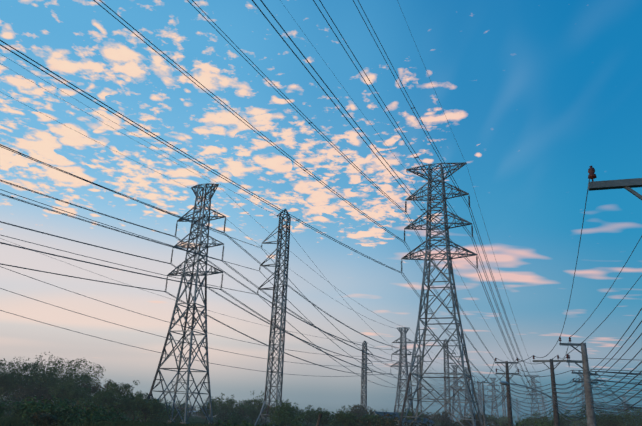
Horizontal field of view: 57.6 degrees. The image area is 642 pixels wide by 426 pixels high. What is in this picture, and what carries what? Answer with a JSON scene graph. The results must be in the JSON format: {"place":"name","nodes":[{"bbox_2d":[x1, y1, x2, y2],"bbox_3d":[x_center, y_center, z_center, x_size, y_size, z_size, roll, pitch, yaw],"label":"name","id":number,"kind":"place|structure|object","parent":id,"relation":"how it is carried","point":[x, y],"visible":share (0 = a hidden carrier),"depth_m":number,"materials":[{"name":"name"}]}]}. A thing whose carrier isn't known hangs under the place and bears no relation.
{"place":"outdoors","nodes":[
{"label":"outdoors","id":0,"kind":"place"},
{"bbox_2d":[0,407,435,425],"bbox_3d":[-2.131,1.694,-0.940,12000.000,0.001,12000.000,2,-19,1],"label":"field ground","id":1,"kind":"structure","parent":0,"point":[200,420],"depth_m":184.48,"materials":[{"name":"green plant"}]},
{"bbox_2d":[0,403,8,415],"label":"tree","id":2,"kind":"object","parent":1,"relation":"on","point":[2,410],"visible":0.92,"depth_m":50.76,"materials":[{"name":"green plant"}]},
{"bbox_2d":[0,395,17,413],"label":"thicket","id":3,"kind":"object","parent":1,"relation":"on","point":[8,404],"visible":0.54,"depth_m":74.40,"materials":[{"name":"green plant"}]},
{"bbox_2d":[0,358,25,401],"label":"tree","id":4,"kind":"object","parent":1,"relation":"on","point":[2,376],"visible":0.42,"depth_m":120.83,"materials":[{"name":"green plant"}]},
{"bbox_2d":[0,392,39,416],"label":"thicket","id":5,"kind":"object","parent":1,"relation":"on","point":[13,397],"visible":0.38,"depth_m":103.49,"materials":[{"name":"green plant"}]},
{"bbox_2d":[11,401,33,418],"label":"undergrowth","id":6,"kind":"object","parent":1,"relation":"on","point":[16,409],"visible":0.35,"depth_m":69.82,"materials":[{"name":"green plant"}]},
{"bbox_2d":[0,362,46,411],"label":"tree","id":7,"kind":"object","parent":1,"relation":"on","point":[4,382],"visible":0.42,"depth_m":120.59,"materials":[{"name":"green plant"}]},
{"bbox_2d":[10,383,54,404],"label":"tree","id":8,"kind":"object","parent":1,"relation":"on","point":[39,393],"visible":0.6,"depth_m":113.25,"materials":[{"name":"green plant"}]},
{"bbox_2d":[29,411,57,425],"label":"scrub","id":9,"kind":"object","parent":1,"relation":"on","point":[49,418],"visible":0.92,"depth_m":35.06,"materials":[{"name":"green plant"}]},
{"bbox_2d":[15,395,85,425],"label":"tree","id":10,"kind":"object","parent":1,"relation":"on","point":[49,401],"visible":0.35,"depth_m":44.99,"materials":[{"name":"green plant"}]},
{"bbox_2d":[5,352,105,399],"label":"tree","id":11,"kind":"object","parent":1,"relation":"on","point":[50,377],"visible":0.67,"depth_m":123.22,"materials":[{"name":"green plant"}]},
{"bbox_2d":[17,396,108,425],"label":"tree","id":12,"kind":"object","parent":1,"relation":"on","point":[92,417],"visible":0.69,"depth_m":41.30,"materials":[{"name":"green plant"}]},
{"bbox_2d":[46,379,87,405],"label":"tree","id":13,"kind":"object","parent":1,"relation":"on","point":[74,384],"visible":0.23,"depth_m":113.95,"materials":[{"name":"green plant"}]},
{"bbox_2d":[47,382,100,407],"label":"tree","id":14,"kind":"object","parent":1,"relation":"on","point":[77,393],"visible":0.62,"depth_m":110.51,"materials":[{"name":"green plant"}]},
{"bbox_2d":[53,398,116,422],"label":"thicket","id":15,"kind":"object","parent":1,"relation":"on","point":[87,408],"visible":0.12,"depth_m":66.96,"materials":[{"name":"green plant"}]},
{"bbox_2d":[68,396,113,412],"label":"thicket","id":16,"kind":"object","parent":1,"relation":"on","point":[88,401],"visible":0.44,"depth_m":85.56,"materials":[{"name":"green plant"}]},
{"bbox_2d":[80,372,113,399],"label":"tree","id":17,"kind":"object","parent":1,"relation":"on","point":[98,387],"visible":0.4,"depth_m":118.88,"materials":[{"name":"green plant"}]},
{"bbox_2d":[85,387,133,412],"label":"tree","id":18,"kind":"object","parent":1,"relation":"on","point":[105,398],"visible":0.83,"depth_m":98.17,"materials":[{"name":"green plant"}]},
{"bbox_2d":[80,400,139,425],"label":"tree","id":19,"kind":"object","parent":1,"relation":"on","point":[114,415],"visible":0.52,"depth_m":48.66,"materials":[{"name":"green plant"}]},
{"bbox_2d":[101,380,143,420],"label":"tree","id":20,"kind":"object","parent":1,"relation":"on","point":[117,388],"visible":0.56,"depth_m":112.83,"materials":[{"name":"green plant"}]},
{"bbox_2d":[114,391,153,420],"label":"tree","id":21,"kind":"object","parent":1,"relation":"on","point":[131,398],"visible":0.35,"depth_m":101.36,"materials":[{"name":"green plant"}]},
{"bbox_2d":[130,395,162,421],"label":"tree","id":22,"kind":"object","parent":1,"relation":"on","point":[154,404],"visible":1,"depth_m":90.92,"materials":[{"name":"green plant"}]},
{"bbox_2d":[126,402,169,422],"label":"tree","id":23,"kind":"object","parent":1,"relation":"on","point":[149,417],"visible":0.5,"depth_m":95.47,"materials":[{"name":"green plant"}]},
{"bbox_2d":[127,404,172,421],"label":"tree","id":24,"kind":"object","parent":1,"relation":"on","point":[156,417],"visible":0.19,"depth_m":99.32,"materials":[{"name":"green plant"}]},
{"bbox_2d":[162,408,199,422],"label":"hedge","id":25,"kind":"object","parent":1,"relation":"on","point":[177,417],"visible":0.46,"depth_m":111.76,"materials":[{"name":"green plant"}]},
{"bbox_2d":[137,183,225,424],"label":"pylon","id":26,"kind":"object","parent":1,"relation":"on","point":[193,275],"visible":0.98,"depth_m":108.88,"materials":[{"name":"metal"}]},
{"bbox_2d":[176,401,189,412],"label":"tree","id":27,"kind":"object","parent":1,"relation":"on","point":[188,406],"visible":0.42,"depth_m":257.05,"materials":[{"name":"green plant"}]},
{"bbox_2d":[169,421,203,425],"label":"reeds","id":28,"kind":"object","parent":1,"relation":"on","point":[182,424],"visible":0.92,"depth_m":60.61,"materials":[{"name":"green plant"}]},
{"bbox_2d":[198,402,218,422],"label":"tree","id":29,"kind":"object","parent":1,"relation":"on","point":[208,407],"visible":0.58,"depth_m":140.35,"materials":[{"name":"green plant"}]},
{"bbox_2d":[207,393,240,418],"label":"tree","id":30,"kind":"object","parent":1,"relation":"on","point":[230,404],"visible":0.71,"depth_m":163.81,"materials":[{"name":"green plant"}]},
{"bbox_2d":[209,407,241,422],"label":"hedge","id":31,"kind":"object","parent":1,"relation":"on","point":[215,413],"visible":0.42,"depth_m":139.78,"materials":[{"name":"green plant"}]},
{"bbox_2d":[216,407,250,424],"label":"tree","id":32,"kind":"object","parent":1,"relation":"on","point":[226,415],"visible":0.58,"depth_m":124.57,"materials":[{"name":"green plant"}]},
{"bbox_2d":[222,409,251,425],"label":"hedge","id":33,"kind":"object","parent":1,"relation":"on","point":[238,419],"visible":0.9,"depth_m":111.83,"materials":[{"name":"green plant"}]},
{"bbox_2d":[214,420,276,425],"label":"scrub","id":34,"kind":"object","parent":1,"relation":"on","point":[227,424],"visible":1,"depth_m":32.09,"materials":[{"name":"green plant"}]},
{"bbox_2d":[240,400,254,419],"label":"tree","id":35,"kind":"object","parent":1,"relation":"on","point":[245,406],"visible":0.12,"depth_m":195.63,"materials":[{"name":"green plant"}]},
{"bbox_2d":[244,407,263,423],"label":"tree","id":36,"kind":"object","parent":1,"relation":"on","point":[254,415],"visible":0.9,"depth_m":136.92,"materials":[{"name":"green plant"}]},
{"bbox_2d":[236,391,274,421],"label":"tree","id":37,"kind":"object","parent":1,"relation":"on","point":[258,404],"visible":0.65,"depth_m":166.47,"materials":[{"name":"green plant"}]},
{"bbox_2d":[254,209,290,425],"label":"transmission tower","id":38,"kind":"structure","parent":1,"relation":"on","point":[285,260],"depth_m":104.50,"materials":[{"name":"metal"}]},
{"bbox_2d":[267,398,297,424],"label":"tree","id":39,"kind":"object","parent":1,"relation":"on","point":[282,404],"visible":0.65,"depth_m":96.50,"materials":[{"name":"green plant"}]},
{"bbox_2d":[270,407,308,425],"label":"tree","id":40,"kind":"object","parent":1,"relation":"on","point":[293,419],"visible":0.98,"depth_m":78.79,"materials":[{"name":"green plant"}]},
{"bbox_2d":[283,405,304,420],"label":"tree","id":41,"kind":"object","parent":1,"relation":"on","point":[297,409],"visible":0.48,"depth_m":164.61,"materials":[{"name":"green plant"}]},
{"bbox_2d":[297,409,316,425],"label":"tree","id":42,"kind":"object","parent":1,"relation":"on","point":[309,418],"visible":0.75,"depth_m":127.95,"materials":[{"name":"green plant"}]},
{"bbox_2d":[298,405,323,425],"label":"tree","id":43,"kind":"object","parent":1,"relation":"on","point":[307,407],"visible":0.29,"depth_m":159.77,"materials":[{"name":"green plant"}]},
{"bbox_2d":[316,414,321,425],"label":"leaning stake","id":44,"kind":"object","parent":1,"relation":"on","point":[319,420],"visible":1,"depth_m":10.88,"materials":[{"name":"grey wood"}]},
{"bbox_2d":[308,409,333,425],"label":"tree","id":45,"kind":"object","parent":1,"relation":"on","point":[324,415],"visible":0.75,"depth_m":106.51,"materials":[{"name":"green plant"}]},
{"bbox_2d":[323,413,356,425],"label":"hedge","id":46,"kind":"object","parent":1,"relation":"on","point":[335,423],"visible":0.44,"depth_m":100.67,"materials":[{"name":"green plant"}]},
{"bbox_2d":[326,412,362,425],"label":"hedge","id":47,"kind":"object","parent":1,"relation":"on","point":[349,423],"visible":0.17,"depth_m":104.61,"materials":[{"name":"green plant"}]},
{"bbox_2d":[332,411,358,425],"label":"tree","id":48,"kind":"object","parent":1,"relation":"on","point":[343,418],"visible":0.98,"depth_m":95.28,"materials":[{"name":"green plant"}]},
{"bbox_2d":[336,404,365,413],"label":"tree","id":49,"kind":"object","parent":1,"relation":"on","point":[347,410],"visible":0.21,"depth_m":238.81,"materials":[{"name":"green plant"}]},
{"bbox_2d":[350,405,372,417],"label":"tree","id":50,"kind":"object","parent":1,"relation":"on","point":[359,411],"visible":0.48,"depth_m":194.08,"materials":[{"name":"green plant"}]},
{"bbox_2d":[360,340,372,422],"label":"transmission tower","id":51,"kind":"structure","parent":1,"relation":"on","point":[363,391],"depth_m":282.95,"materials":[{"name":"metal"}]},
{"bbox_2d":[356,413,382,425],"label":"tree","id":52,"kind":"object","parent":1,"relation":"on","point":[373,416],"visible":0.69,"depth_m":97.20,"materials":[{"name":"green plant"}]},
{"bbox_2d":[352,412,434,425],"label":"tree","id":53,"kind":"object","parent":1,"relation":"on","point":[396,419],"visible":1,"depth_m":60.16,"materials":[{"name":"green plant"}]},
{"bbox_2d":[391,327,415,412],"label":"pylon","id":54,"kind":"object","parent":1,"relation":"on","point":[401,354],"visible":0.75,"depth_m":276.00,"materials":[{"name":"metal"}]},
{"bbox_2d":[397,408,422,419],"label":"tree","id":55,"kind":"object","parent":1,"relation":"on","point":[411,414],"visible":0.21,"depth_m":126.41,"materials":[{"name":"green plant"}]},
{"bbox_2d":[393,416,434,425],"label":"tree","id":56,"kind":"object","parent":1,"relation":"on","point":[425,420],"depth_m":124.33,"materials":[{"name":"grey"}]},
{"bbox_2d":[411,354,421,411],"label":"transmission tower","id":57,"kind":"structure","parent":1,"relation":"on","point":[418,367],"depth_m":333.81,"materials":[{"name":"metal"}]},
{"bbox_2d":[418,410,437,419],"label":"tree","id":58,"kind":"object","parent":1,"relation":"on","point":[426,416],"visible":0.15,"depth_m":209.61,"materials":[{"name":"green plant"}]},
{"bbox_2d":[399,162,482,425],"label":"pylon","id":59,"kind":"object","parent":1,"relation":"on","point":[449,258],"visible":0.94,"depth_m":107.59,"materials":[{"name":"metal"}]},
{"bbox_2d":[0,0,641,420],"bbox_3d":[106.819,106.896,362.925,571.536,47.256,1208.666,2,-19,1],"label":"power lines","id":60,"kind":"object","parent":59,"relation":"hanging from","point":[634,388],"visible":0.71,"depth_m":79.73,"materials":[{"name":"grey metal"}]},
{"bbox_2d":[2,108,516,367],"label":"bundle spacers","id":61,"kind":"object","parent":60,"relation":"attached to","point":[296,220],"visible":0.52,"depth_m":66.68,"materials":[{"name":"grey metal"}]},
{"bbox_2d":[432,411,453,425],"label":"tree","id":62,"kind":"object","parent":1,"relation":"on","point":[444,417],"visible":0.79,"depth_m":204.51,"materials":[{"name":"green plant"}]},
{"bbox_2d":[443,339,456,419],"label":"transmission tower","id":63,"kind":"structure","parent":1,"relation":"on","point":[445,371],"depth_m":265.71,"materials":[{"name":"metal"}]},
{"bbox_2d":[439,421,465,425],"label":"tree","id":64,"kind":"object","parent":1,"relation":"on","point":[448,424],"visible":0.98,"depth_m":118.21,"materials":[{"name":"green plant"}]},
{"bbox_2d":[450,365,463,421],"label":"pylon","id":65,"kind":"object","parent":1,"relation":"on","point":[456,384],"visible":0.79,"depth_m":439.72,"materials":[{"name":"metal"}]},
{"bbox_2d":[460,367,474,418],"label":"pylon","id":66,"kind":"object","parent":1,"relation":"on","point":[466,369],"visible":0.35,"depth_m":455.08,"materials":[{"name":"metal"}]},
{"bbox_2d":[461,413,489,425],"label":"tree","id":67,"kind":"object","parent":1,"relation":"on","point":[470,421],"visible":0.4,"depth_m":139.08,"materials":[{"name":"green plant"}]},
{"bbox_2d":[474,383,485,418],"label":"pylon","id":68,"kind":"object","parent":1,"relation":"on","point":[480,387],"visible":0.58,"depth_m":607.32,"materials":[{"name":"metal"}]},
{"bbox_2d":[477,381,487,425],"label":"pole","id":69,"kind":"object","parent":1,"relation":"on","point":[483,403],"visible":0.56,"depth_m":95.83,"materials":[{"name":"concrete"}]},
{"bbox_2d":[485,414,499,424],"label":"tree","id":70,"kind":"object","parent":1,"relation":"on","point":[491,419],"visible":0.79,"depth_m":217.96,"materials":[{"name":"green plant"}]},
{"bbox_2d":[487,379,499,417],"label":"pylon","id":71,"kind":"object","parent":1,"relation":"on","point":[493,393],"visible":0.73,"depth_m":544.26,"materials":[{"name":"metal"}]},
{"bbox_2d":[483,421,513,425],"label":"tree","id":72,"kind":"object","parent":1,"relation":"on","point":[497,424],"visible":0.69,"depth_m":99.39,"materials":[{"name":"green plant"}]},
{"bbox_2d":[501,385,506,416],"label":"transmission tower","id":73,"kind":"structure","parent":1,"relation":"on","point":[502,388],"depth_m":528.50,"materials":[{"name":"metal"}]},
{"bbox_2d":[493,415,515,424],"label":"tree","id":74,"kind":"object","parent":1,"relation":"on","point":[503,419],"visible":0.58,"depth_m":274.27,"materials":[{"name":"green plant"}]},
{"bbox_2d":[495,358,518,425],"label":"pole","id":75,"kind":"object","parent":1,"relation":"on","point":[509,407],"visible":0.9,"depth_m":59.38,"materials":[{"name":"concrete"}]},
{"bbox_2d":[517,414,531,425],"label":"tree","id":76,"kind":"object","parent":1,"relation":"on","point":[522,419],"visible":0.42,"depth_m":237.77,"materials":[{"name":"green plant"}]},
{"bbox_2d":[495,418,561,425],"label":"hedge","id":77,"kind":"object","parent":1,"relation":"on","point":[526,424],"visible":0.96,"depth_m":51.74,"materials":[{"name":"green plant"}]},
{"bbox_2d":[523,412,541,425],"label":"tree","id":78,"kind":"object","parent":1,"relation":"on","point":[530,422],"visible":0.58,"depth_m":147.09,"materials":[{"name":"green plant"}]},
{"bbox_2d":[526,375,541,417],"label":"pylon","id":79,"kind":"object","parent":1,"relation":"on","point":[533,379],"visible":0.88,"depth_m":558.39,"materials":[{"name":"metal"}]},
{"bbox_2d":[539,396,546,413],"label":"pylon","id":80,"kind":"object","parent":1,"relation":"on","point":[542,403],"visible":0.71,"depth_m":928.87,"materials":[{"name":"metal"}]},
{"bbox_2d":[532,411,563,425],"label":"tree","id":81,"kind":"object","parent":1,"relation":"on","point":[545,418],"visible":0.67,"depth_m":134.27,"materials":[{"name":"green plant"}]},
{"bbox_2d":[533,355,569,425],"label":"pole","id":82,"kind":"object","parent":1,"relation":"on","point":[555,411],"visible":0.85,"depth_m":48.14,"materials":[{"name":"concrete"}]},
{"bbox_2d":[499,381,557,402],"bbox_3d":[16.962,14.697,47.840,4.817,1.570,0.333,4,-19,-5],"label":"street light arm","id":83,"kind":"object","parent":82,"relation":"attached to","point":[503,383],"visible":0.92,"depth_m":47.88},
{"bbox_2d":[548,409,576,425],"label":"tree","id":84,"kind":"object","parent":1,"relation":"on","point":[562,418],"visible":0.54,"depth_m":138.27,"materials":[{"name":"green plant"}]},
{"bbox_2d":[566,415,586,425],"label":"tree","id":85,"kind":"object","parent":1,"relation":"on","point":[578,423],"visible":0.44,"depth_m":204.53,"materials":[{"name":"green plant"}]},
{"bbox_2d":[559,337,596,425],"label":"pole","id":86,"kind":"object","parent":1,"relation":"on","point":[591,417],"visible":0.92,"depth_m":38.87,"materials":[{"name":"concrete"}]},
{"bbox_2d":[571,370,597,414],"bbox_3d":[24.018,17.976,52.338,2.594,7.460,0.557,10,-21,-19],"label":"pole","id":87,"kind":"object","parent":1,"relation":"on","point":[579,372],"visible":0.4,"depth_m":53.31,"materials":[{"name":"concrete"}]},
{"bbox_2d":[576,374,593,420],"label":"pylon","id":88,"kind":"object","parent":1,"relation":"on","point":[581,395],"visible":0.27,"depth_m":464.28,"materials":[{"name":"metal"}]},
{"bbox_2d":[565,403,608,425],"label":"tree","id":89,"kind":"object","parent":1,"relation":"on","point":[598,422],"visible":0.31,"depth_m":126.86,"materials":[{"name":"green plant"}]},
{"bbox_2d":[586,408,631,425],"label":"tree","id":90,"kind":"object","parent":1,"relation":"on","point":[609,424],"visible":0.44,"depth_m":126.16,"materials":[{"name":"green plant"}]},
{"bbox_2d":[588,166,641,199],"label":"pole","id":91,"kind":"object","parent":1,"relation":"on","point":[627,184],"visible":1,"depth_m":13.61,"materials":[{"name":"concrete"}]},
{"bbox_2d":[600,405,641,425],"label":"tree","id":92,"kind":"object","parent":1,"relation":"on","point":[624,420],"visible":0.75,"depth_m":123.98,"materials":[{"name":"green plant"}]},
{"bbox_2d":[618,408,641,425],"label":"tree","id":93,"kind":"object","parent":1,"relation":"on","point":[638,419],"visible":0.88,"depth_m":118.79,"materials":[{"name":"green plant"}]},
{"bbox_2d":[0,0,641,425],"label":"sky","id":94,"kind":"structure","parent":0,"point":[532,95],"materials":[{"name":"blue"}]},
{"bbox_2d":[369,411,404,424],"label":"house","id":95,"kind":"structure","parent":0,"point":[381,414],"depth_m":149.08,"materials":[{"name":"grey"}]}
]}

